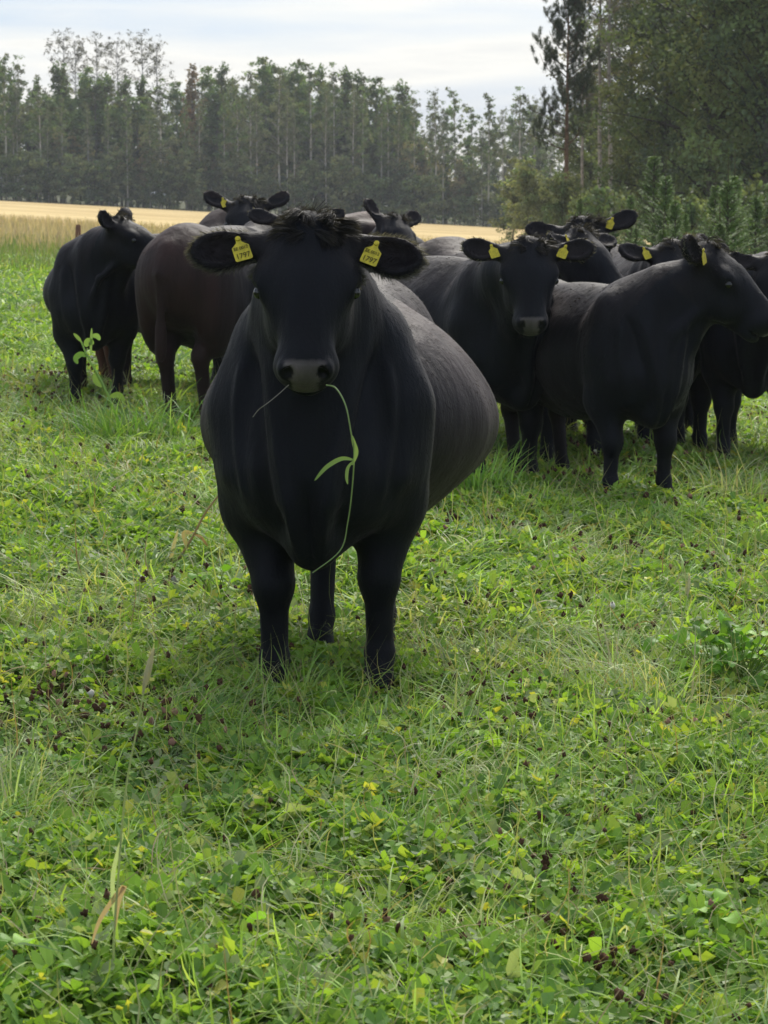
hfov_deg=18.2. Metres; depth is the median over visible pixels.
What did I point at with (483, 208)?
bush
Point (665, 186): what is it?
young spruce
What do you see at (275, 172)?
alder tree
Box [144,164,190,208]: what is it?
bush
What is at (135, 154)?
alder tree
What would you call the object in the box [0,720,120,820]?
grass tussock
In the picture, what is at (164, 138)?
aspen tree
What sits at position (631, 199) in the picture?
young spruce
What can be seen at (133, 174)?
bush
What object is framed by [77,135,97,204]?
alder tree
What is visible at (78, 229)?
wooden stake
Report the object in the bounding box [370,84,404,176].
birch tree
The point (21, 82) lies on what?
birch tree
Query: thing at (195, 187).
bush
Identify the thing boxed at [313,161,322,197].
alder tree
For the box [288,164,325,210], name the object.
bush
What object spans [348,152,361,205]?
alder tree
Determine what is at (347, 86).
aspen tree
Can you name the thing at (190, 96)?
aspen tree
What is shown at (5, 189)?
bush
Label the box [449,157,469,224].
alder tree
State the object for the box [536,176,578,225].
bush
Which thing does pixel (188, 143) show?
alder tree
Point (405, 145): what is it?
alder tree
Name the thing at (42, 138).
aspen tree
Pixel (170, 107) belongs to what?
birch tree
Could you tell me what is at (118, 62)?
tall birch tree
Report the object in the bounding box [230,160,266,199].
bush
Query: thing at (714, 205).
young spruce
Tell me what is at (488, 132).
birch tree
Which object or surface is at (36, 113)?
birch tree
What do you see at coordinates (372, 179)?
bush
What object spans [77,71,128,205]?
aspen tree
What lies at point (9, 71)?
birch tree
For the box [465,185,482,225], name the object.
alder tree
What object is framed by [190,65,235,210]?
aspen tree
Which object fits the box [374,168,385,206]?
alder tree
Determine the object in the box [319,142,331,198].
spruce tree
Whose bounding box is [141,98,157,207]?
birch tree
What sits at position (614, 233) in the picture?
young spruce
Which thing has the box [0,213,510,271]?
tall dry grass
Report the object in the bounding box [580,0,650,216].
tall birch tree
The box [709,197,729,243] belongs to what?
young spruce
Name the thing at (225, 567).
leafy plant
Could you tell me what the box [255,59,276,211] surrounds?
aspen tree
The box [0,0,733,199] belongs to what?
sky
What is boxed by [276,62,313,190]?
aspen tree
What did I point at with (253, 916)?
leafy plant
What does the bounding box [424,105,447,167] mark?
birch tree
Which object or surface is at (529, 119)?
aspen tree
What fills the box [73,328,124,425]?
tall leafy weed
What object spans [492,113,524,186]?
aspen tree
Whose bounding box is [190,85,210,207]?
birch tree
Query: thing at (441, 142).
birch tree
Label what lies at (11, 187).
bush
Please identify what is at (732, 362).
cow
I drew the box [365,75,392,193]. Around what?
aspen tree
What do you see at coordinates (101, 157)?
alder tree
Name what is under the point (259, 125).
aspen tree
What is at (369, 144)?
aspen tree
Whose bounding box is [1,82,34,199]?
aspen tree
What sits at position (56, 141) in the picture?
alder tree
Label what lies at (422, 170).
alder tree
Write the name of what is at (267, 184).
bush
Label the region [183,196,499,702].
cow
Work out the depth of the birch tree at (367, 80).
243.80 m
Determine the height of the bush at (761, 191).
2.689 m
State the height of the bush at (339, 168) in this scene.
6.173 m
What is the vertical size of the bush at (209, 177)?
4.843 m
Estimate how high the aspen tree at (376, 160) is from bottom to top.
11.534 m
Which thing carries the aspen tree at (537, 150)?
on the pasture ground at (68, 210)
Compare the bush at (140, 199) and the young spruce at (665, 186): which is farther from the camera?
the bush at (140, 199)
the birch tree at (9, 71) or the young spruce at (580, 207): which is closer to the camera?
the young spruce at (580, 207)
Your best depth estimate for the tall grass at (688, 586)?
7.16 m
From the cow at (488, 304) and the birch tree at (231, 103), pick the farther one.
the birch tree at (231, 103)
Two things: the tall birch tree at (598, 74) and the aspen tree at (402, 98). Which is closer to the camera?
the tall birch tree at (598, 74)
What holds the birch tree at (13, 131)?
on the pasture ground at (68, 210)
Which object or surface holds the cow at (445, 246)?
on the pasture ground at (68, 210)
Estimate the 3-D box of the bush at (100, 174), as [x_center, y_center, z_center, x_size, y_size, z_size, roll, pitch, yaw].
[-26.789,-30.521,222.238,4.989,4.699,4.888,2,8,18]
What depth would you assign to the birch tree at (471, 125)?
225.65 m
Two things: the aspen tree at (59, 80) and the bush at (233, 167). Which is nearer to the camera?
the bush at (233, 167)
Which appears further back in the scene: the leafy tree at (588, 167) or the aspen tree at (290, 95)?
the aspen tree at (290, 95)
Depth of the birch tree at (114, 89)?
241.76 m
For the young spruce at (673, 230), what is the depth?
46.59 m
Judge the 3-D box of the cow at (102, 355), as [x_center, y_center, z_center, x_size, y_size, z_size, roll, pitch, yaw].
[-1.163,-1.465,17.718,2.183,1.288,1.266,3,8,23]
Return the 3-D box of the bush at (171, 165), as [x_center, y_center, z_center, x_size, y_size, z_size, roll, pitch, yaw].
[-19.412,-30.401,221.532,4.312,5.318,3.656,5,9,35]
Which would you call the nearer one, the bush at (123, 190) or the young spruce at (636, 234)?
the young spruce at (636, 234)
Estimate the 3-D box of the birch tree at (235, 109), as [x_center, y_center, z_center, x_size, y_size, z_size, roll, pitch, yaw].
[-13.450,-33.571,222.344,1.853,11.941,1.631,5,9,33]
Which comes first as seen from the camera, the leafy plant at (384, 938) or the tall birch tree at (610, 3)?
the leafy plant at (384, 938)
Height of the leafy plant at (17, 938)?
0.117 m
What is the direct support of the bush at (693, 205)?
on the pasture ground at (68, 210)
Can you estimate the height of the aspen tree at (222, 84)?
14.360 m
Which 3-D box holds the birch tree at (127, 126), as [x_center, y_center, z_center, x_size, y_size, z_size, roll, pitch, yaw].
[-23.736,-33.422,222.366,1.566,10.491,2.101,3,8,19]
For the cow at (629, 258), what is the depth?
14.57 m
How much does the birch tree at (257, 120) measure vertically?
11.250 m
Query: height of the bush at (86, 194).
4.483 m
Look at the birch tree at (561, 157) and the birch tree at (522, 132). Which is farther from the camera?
the birch tree at (561, 157)
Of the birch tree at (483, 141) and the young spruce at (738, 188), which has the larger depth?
the birch tree at (483, 141)
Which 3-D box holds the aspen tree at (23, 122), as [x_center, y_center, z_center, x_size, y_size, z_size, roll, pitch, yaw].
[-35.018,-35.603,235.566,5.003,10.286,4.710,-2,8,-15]
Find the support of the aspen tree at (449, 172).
on the pasture ground at (68, 210)
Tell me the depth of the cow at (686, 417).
14.91 m
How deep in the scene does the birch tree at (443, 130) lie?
222.27 m
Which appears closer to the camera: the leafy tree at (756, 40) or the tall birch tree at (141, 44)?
the leafy tree at (756, 40)
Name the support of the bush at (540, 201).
on the pasture ground at (68, 210)
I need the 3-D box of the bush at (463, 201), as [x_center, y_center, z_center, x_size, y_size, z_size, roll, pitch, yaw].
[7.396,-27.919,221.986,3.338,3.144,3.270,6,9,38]
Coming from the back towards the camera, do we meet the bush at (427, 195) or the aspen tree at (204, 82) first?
the aspen tree at (204, 82)
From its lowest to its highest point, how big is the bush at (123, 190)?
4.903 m
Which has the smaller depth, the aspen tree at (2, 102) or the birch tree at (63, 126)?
the birch tree at (63, 126)
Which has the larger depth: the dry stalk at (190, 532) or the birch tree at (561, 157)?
the birch tree at (561, 157)
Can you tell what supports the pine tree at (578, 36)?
on the pasture ground at (68, 210)
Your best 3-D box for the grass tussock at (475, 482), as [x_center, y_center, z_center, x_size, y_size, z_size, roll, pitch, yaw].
[0.488,-0.231,11.904,0.729,0.344,0.622,-5,9,-33]
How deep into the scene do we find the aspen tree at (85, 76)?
227.48 m
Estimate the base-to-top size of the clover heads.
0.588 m
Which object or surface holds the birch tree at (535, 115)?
on the pasture ground at (68, 210)
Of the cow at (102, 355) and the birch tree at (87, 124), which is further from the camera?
the birch tree at (87, 124)
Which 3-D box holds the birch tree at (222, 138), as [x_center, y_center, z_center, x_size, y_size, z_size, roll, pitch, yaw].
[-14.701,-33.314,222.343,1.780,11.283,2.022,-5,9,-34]
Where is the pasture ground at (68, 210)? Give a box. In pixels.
[0,192,767,1023]
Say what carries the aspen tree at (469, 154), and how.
on the pasture ground at (68, 210)
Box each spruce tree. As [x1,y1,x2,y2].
[23,137,35,201]
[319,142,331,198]
[335,131,348,213]
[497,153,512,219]
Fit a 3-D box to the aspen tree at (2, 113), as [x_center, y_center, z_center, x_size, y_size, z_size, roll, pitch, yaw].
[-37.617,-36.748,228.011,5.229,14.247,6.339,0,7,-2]
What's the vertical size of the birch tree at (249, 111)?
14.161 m
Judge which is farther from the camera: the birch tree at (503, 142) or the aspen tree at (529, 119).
the aspen tree at (529, 119)
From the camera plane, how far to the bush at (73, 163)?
219.87 m
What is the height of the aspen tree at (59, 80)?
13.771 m
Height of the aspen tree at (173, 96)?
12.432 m
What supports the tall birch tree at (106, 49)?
on the pasture ground at (68, 210)
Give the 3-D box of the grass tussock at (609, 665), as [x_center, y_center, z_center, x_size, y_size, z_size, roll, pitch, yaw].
[0.768,0.452,7.127,0.626,0.341,0.657,0,7,0]
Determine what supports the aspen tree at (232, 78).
on the pasture ground at (68, 210)
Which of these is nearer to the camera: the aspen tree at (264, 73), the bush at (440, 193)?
the bush at (440, 193)
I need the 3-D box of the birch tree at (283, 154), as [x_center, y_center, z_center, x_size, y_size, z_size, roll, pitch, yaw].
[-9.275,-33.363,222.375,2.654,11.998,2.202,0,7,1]
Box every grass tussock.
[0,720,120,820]
[3,378,203,448]
[196,632,391,706]
[273,688,632,801]
[458,434,547,490]
[482,598,701,691]
[544,609,752,709]
[623,440,767,502]
[643,715,767,827]
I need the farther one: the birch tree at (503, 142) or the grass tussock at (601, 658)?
the birch tree at (503, 142)
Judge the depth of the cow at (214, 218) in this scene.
18.42 m
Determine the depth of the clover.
5.70 m
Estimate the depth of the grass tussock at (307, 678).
6.91 m
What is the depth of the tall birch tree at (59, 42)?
241.94 m
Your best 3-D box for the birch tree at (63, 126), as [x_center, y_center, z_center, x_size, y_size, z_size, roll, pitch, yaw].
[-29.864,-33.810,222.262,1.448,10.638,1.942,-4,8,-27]
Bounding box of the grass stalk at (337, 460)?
[312,384,357,572]
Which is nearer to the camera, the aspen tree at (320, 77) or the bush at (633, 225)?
the bush at (633, 225)
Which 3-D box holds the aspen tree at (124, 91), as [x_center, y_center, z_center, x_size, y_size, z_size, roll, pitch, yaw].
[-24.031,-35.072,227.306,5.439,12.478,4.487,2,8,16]
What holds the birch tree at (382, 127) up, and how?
on the pasture ground at (68, 210)
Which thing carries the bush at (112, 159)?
on the pasture ground at (68, 210)
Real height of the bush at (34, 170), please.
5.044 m
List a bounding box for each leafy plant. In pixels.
[0,920,152,1000]
[14,751,142,788]
[181,564,241,596]
[190,911,323,971]
[372,936,469,965]
[601,927,767,996]
[642,882,767,941]
[643,610,767,693]
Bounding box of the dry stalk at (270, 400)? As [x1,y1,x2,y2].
[253,385,288,416]
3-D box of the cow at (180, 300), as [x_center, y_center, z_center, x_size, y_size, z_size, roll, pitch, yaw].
[-0.905,-1.280,15.983,0.902,1.364,2.772,2,8,14]
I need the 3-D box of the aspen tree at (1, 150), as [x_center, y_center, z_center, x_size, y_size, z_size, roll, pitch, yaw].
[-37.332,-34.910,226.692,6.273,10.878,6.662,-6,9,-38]
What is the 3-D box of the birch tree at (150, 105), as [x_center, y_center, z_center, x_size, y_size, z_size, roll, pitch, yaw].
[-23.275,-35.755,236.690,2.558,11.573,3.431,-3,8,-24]
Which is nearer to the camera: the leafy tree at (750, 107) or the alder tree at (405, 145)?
the leafy tree at (750, 107)
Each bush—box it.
[0,152,23,199]
[1,149,60,201]
[2,168,24,200]
[20,149,52,202]
[26,147,58,202]
[43,156,68,202]
[49,152,89,203]
[51,159,103,204]
[74,157,124,204]
[87,159,135,205]
[91,150,135,205]
[120,166,145,206]
[125,179,155,207]
[133,159,167,207]
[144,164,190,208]
[148,154,191,209]
[162,147,213,210]
[178,166,218,210]
[181,172,210,210]
[217,150,258,200]
[229,171,276,212]
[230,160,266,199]
[254,174,280,210]
[257,152,300,210]
[275,177,318,212]
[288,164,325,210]
[289,158,337,210]
[315,154,368,212]
[320,173,357,211]
[340,170,396,214]
[343,168,395,213]
[383,160,423,214]
[387,171,441,220]
[412,174,449,223]
[420,174,455,223]
[427,178,458,223]
[443,193,478,225]
[446,164,495,225]
[478,190,495,225]
[478,196,504,224]
[487,169,542,241]
[491,192,529,227]
[500,155,545,234]
[522,177,559,223]
[532,169,584,225]
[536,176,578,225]
[567,179,634,240]
[604,194,625,241]
[617,176,651,245]
[659,187,729,237]
[720,173,767,254]
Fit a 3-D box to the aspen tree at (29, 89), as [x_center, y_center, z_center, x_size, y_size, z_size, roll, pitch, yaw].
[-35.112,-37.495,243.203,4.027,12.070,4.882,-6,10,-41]
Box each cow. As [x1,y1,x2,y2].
[43,206,154,405]
[95,233,158,385]
[135,221,271,419]
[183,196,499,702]
[198,209,375,379]
[202,190,290,359]
[246,204,346,225]
[362,198,423,243]
[367,228,596,474]
[419,236,465,255]
[452,222,622,461]
[500,232,767,491]
[523,208,638,432]
[585,235,729,454]
[634,252,750,446]
[699,250,767,460]
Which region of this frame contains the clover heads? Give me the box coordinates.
[0,352,767,1023]
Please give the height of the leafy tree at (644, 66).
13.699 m
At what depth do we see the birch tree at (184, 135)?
222.00 m
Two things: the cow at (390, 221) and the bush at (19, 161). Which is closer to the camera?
the cow at (390, 221)
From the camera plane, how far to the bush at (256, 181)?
222.19 m
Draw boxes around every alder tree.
[50,131,68,202]
[64,131,86,203]
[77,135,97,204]
[95,149,106,205]
[118,131,138,202]
[162,139,181,194]
[178,138,195,209]
[231,142,249,191]
[248,160,261,189]
[269,163,281,213]
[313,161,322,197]
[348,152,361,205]
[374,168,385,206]
[399,139,421,211]
[409,140,434,222]
[428,151,442,199]
[441,163,453,223]
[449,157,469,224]
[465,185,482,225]
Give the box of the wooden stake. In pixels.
[75,225,80,237]
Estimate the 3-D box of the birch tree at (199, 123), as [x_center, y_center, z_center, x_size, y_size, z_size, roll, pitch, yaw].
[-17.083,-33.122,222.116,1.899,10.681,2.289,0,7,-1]
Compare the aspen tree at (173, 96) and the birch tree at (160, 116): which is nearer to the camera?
the birch tree at (160, 116)
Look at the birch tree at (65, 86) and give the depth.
236.29 m
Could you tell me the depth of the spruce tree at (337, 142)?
225.34 m
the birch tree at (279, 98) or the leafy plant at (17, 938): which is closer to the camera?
the leafy plant at (17, 938)
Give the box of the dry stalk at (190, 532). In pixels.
[169,495,217,562]
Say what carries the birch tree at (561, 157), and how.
on the pasture ground at (68, 210)
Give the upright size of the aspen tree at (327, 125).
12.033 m
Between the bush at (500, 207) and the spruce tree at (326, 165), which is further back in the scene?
the spruce tree at (326, 165)
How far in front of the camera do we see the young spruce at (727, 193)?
43.61 m
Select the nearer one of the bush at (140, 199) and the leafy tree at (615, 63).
the leafy tree at (615, 63)
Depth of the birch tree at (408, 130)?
222.54 m
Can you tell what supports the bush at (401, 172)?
on the pasture ground at (68, 210)
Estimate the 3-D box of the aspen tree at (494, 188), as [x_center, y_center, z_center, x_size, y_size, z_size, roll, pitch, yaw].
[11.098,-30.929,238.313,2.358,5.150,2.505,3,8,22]
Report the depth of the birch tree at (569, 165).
221.30 m
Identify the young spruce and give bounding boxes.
[575,178,585,215]
[609,191,623,243]
[617,169,646,245]
[618,115,679,245]
[630,211,642,244]
[637,145,690,247]
[654,209,668,244]
[658,174,693,240]
[677,193,692,240]
[696,149,740,241]
[697,148,754,251]
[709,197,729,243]
[720,142,767,253]
[737,168,767,253]
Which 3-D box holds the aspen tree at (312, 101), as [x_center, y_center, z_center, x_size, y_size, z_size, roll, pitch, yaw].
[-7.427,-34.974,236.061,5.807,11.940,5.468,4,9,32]
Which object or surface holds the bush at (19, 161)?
on the pasture ground at (68, 210)
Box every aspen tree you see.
[0,64,9,197]
[0,71,11,155]
[0,104,22,169]
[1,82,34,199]
[10,96,35,199]
[20,94,78,202]
[22,100,55,197]
[25,84,41,200]
[35,60,79,152]
[48,77,141,204]
[52,88,76,202]
[63,65,103,204]
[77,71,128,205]
[96,75,141,206]
[110,96,166,206]
[111,93,133,205]
[132,75,153,206]
[154,119,171,207]
[155,81,194,208]
[179,63,207,209]
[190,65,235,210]
[195,61,238,165]
[196,86,263,209]
[227,76,247,155]
[234,100,264,143]
[239,56,290,172]
[240,94,271,172]
[245,93,264,192]
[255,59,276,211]
[260,92,295,208]
[267,91,317,166]
[270,66,292,128]
[275,102,332,190]
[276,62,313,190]
[278,67,295,207]
[305,96,318,154]
[306,63,336,166]
[312,95,347,197]
[326,96,372,163]
[326,100,389,187]
[330,64,369,170]
[340,69,376,209]
[359,100,416,180]
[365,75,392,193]
[371,78,430,170]
[439,154,453,222]
[461,134,482,221]
[478,125,504,218]
[487,174,500,219]
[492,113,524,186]
[521,104,557,178]
[528,137,544,174]
[533,149,548,183]
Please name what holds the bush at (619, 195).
on the pasture ground at (68, 210)
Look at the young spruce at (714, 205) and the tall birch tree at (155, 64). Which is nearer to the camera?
the young spruce at (714, 205)
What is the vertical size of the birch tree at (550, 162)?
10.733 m
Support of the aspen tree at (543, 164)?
on the pasture ground at (68, 210)
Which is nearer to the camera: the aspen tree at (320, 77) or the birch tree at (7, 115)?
the birch tree at (7, 115)
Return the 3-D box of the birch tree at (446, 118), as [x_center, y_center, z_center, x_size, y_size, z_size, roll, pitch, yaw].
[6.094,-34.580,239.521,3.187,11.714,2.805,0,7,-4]
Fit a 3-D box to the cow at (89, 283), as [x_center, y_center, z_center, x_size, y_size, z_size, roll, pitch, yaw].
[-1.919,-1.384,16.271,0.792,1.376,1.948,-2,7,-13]
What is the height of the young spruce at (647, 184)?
3.799 m
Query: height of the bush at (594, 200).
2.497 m
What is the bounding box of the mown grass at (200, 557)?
[0,251,767,1023]
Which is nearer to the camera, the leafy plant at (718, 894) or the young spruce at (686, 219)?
the leafy plant at (718, 894)
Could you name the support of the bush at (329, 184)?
on the pasture ground at (68, 210)
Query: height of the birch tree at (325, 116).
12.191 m
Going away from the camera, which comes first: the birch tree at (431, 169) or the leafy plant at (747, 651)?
the leafy plant at (747, 651)
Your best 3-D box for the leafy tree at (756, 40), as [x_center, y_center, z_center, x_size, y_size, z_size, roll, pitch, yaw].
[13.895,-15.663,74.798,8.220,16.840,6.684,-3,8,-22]
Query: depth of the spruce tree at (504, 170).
225.64 m
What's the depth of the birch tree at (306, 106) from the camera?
223.78 m
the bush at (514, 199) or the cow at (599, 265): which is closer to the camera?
the cow at (599, 265)
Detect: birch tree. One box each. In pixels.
[0,52,19,200]
[0,67,21,198]
[3,87,24,200]
[4,55,40,200]
[7,78,25,200]
[23,75,57,201]
[42,27,88,201]
[53,31,93,95]
[53,63,78,202]
[53,89,69,203]
[72,31,119,203]
[79,101,95,204]
[97,32,133,204]
[109,76,116,109]
[116,94,134,206]
[118,29,166,104]
[138,78,180,208]
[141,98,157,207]
[142,35,175,206]
[146,90,156,204]
[163,100,175,124]
[179,93,191,209]
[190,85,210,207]
[190,98,209,204]
[213,91,234,194]
[218,76,261,158]
[227,84,247,193]
[231,61,269,177]
[249,95,267,195]
[253,64,293,214]
[270,86,297,207]
[285,59,334,159]
[285,96,306,206]
[309,86,335,204]
[311,62,352,166]
[338,83,365,212]
[354,86,373,210]
[361,78,374,122]
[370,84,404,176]
[374,91,390,203]
[383,86,396,120]
[386,104,406,214]
[399,90,431,193]
[417,87,457,223]
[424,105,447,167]
[425,131,435,223]
[433,107,458,170]
[434,101,453,223]
[436,87,472,224]
[453,104,492,171]
[465,137,482,215]
[474,120,489,225]
[475,93,505,226]
[476,126,501,223]
[484,106,522,215]
[497,86,542,177]
[511,123,529,159]
[514,96,549,175]
[537,116,562,182]
[541,0,625,202]
[551,133,563,173]
[556,141,579,176]
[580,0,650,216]
[584,0,644,214]
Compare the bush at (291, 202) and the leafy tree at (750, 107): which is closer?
the leafy tree at (750, 107)
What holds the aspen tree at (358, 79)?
on the pasture ground at (68, 210)
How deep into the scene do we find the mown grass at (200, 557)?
6.82 m
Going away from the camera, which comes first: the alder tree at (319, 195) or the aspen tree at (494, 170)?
the alder tree at (319, 195)
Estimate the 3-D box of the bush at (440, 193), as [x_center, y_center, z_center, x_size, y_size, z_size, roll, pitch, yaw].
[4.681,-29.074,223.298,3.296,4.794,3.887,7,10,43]
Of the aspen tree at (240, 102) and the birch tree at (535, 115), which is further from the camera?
the aspen tree at (240, 102)
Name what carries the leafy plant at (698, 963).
on the pasture ground at (68, 210)
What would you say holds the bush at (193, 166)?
on the pasture ground at (68, 210)
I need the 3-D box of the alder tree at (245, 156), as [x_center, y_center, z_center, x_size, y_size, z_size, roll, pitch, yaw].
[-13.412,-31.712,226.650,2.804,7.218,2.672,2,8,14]
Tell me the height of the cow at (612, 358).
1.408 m
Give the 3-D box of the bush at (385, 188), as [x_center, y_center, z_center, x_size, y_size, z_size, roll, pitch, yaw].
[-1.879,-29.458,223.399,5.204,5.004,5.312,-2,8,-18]
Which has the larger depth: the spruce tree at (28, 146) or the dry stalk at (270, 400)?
the spruce tree at (28, 146)
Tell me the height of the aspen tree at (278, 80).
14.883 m
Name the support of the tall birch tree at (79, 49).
on the pasture ground at (68, 210)
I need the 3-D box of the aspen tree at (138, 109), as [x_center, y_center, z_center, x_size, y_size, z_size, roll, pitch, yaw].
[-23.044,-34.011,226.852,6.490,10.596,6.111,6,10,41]
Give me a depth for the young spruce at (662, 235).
41.69 m
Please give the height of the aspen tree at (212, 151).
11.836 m
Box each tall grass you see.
[91,646,153,1008]
[664,572,690,684]
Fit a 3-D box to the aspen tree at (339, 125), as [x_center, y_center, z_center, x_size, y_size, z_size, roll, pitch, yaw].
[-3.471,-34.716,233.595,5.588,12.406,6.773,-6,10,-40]
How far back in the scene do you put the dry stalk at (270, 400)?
6.34 m
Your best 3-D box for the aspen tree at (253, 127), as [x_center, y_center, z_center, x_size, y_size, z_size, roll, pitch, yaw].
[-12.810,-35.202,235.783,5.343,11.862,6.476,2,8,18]
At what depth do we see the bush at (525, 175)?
112.17 m
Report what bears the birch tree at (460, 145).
on the pasture ground at (68, 210)
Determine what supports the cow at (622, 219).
on the pasture ground at (68, 210)
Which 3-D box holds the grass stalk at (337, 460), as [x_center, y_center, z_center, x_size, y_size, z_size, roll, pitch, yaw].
[-0.131,-0.081,6.409,0.128,0.517,0.148,0,7,0]
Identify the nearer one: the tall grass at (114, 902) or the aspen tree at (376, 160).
the tall grass at (114, 902)
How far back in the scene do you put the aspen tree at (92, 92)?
225.57 m
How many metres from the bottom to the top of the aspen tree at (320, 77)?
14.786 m
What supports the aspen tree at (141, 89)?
on the pasture ground at (68, 210)
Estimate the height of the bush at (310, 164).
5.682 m
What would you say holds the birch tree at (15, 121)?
on the pasture ground at (68, 210)
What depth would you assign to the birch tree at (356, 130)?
222.02 m
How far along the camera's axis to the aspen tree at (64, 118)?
236.15 m
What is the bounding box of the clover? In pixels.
[0,264,767,1023]
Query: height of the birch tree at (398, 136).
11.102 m
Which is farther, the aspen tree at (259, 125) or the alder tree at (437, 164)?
the aspen tree at (259, 125)
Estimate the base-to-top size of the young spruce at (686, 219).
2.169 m
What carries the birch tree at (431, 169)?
on the pasture ground at (68, 210)
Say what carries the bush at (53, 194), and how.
on the pasture ground at (68, 210)
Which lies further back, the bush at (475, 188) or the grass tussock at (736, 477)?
the bush at (475, 188)
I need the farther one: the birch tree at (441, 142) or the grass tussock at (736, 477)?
the birch tree at (441, 142)
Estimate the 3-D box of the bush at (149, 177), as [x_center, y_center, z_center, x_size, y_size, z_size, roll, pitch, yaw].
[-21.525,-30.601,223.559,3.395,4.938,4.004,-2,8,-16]
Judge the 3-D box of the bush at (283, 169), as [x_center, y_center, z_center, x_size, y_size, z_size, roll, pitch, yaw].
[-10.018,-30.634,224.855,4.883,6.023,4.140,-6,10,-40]
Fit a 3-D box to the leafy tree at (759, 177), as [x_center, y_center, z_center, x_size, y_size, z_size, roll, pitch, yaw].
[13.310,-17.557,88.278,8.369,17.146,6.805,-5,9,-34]
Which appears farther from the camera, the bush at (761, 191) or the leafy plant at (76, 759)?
the bush at (761, 191)
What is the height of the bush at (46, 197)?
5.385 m
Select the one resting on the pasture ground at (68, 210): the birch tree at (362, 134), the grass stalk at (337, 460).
the birch tree at (362, 134)
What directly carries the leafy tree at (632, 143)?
on the pasture ground at (68, 210)
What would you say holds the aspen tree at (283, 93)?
on the pasture ground at (68, 210)
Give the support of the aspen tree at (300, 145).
on the pasture ground at (68, 210)
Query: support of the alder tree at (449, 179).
on the pasture ground at (68, 210)
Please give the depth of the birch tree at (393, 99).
238.30 m
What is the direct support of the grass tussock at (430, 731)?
on the pasture ground at (68, 210)
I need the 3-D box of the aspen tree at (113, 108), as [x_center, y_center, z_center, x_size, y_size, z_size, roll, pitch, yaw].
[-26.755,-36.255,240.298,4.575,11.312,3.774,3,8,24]
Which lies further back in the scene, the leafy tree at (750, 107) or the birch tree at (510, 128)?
the birch tree at (510, 128)
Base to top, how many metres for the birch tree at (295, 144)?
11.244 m
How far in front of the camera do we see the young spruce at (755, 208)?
46.62 m
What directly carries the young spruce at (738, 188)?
on the pasture ground at (68, 210)
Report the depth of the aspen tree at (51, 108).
225.87 m
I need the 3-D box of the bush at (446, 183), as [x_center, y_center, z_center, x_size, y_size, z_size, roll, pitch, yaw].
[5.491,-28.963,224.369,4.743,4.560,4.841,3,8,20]
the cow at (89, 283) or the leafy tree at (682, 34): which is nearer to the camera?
the cow at (89, 283)
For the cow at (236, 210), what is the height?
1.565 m
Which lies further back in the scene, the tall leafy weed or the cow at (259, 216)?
the cow at (259, 216)
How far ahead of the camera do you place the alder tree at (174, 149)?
226.03 m
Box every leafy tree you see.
[547,72,621,215]
[564,0,669,242]
[573,0,767,233]
[577,0,744,244]
[614,0,752,231]
[649,5,767,252]
[662,0,767,238]
[723,1,767,98]
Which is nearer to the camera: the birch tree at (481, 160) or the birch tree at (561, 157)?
the birch tree at (561, 157)
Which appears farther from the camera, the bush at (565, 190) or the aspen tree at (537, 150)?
the aspen tree at (537, 150)
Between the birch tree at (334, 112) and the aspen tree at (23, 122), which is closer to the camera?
the birch tree at (334, 112)
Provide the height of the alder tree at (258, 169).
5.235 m
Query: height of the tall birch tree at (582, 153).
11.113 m
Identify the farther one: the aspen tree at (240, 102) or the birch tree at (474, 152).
the aspen tree at (240, 102)
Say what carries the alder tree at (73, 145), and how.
on the pasture ground at (68, 210)
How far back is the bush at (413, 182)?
220.22 m
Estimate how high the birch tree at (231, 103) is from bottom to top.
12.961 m
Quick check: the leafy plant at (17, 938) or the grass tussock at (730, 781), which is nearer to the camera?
the leafy plant at (17, 938)
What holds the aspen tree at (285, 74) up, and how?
on the pasture ground at (68, 210)
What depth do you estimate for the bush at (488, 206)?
221.86 m
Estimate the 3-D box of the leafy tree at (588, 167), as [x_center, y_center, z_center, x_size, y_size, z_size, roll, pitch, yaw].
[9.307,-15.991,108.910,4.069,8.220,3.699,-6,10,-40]
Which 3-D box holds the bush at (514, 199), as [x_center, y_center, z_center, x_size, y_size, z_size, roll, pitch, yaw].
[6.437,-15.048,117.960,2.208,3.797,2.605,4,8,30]
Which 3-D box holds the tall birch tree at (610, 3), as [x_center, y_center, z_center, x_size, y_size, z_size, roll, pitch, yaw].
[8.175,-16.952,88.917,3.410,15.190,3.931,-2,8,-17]
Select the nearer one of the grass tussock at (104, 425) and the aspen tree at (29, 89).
the grass tussock at (104, 425)
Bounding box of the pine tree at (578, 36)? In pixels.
[519,0,606,221]

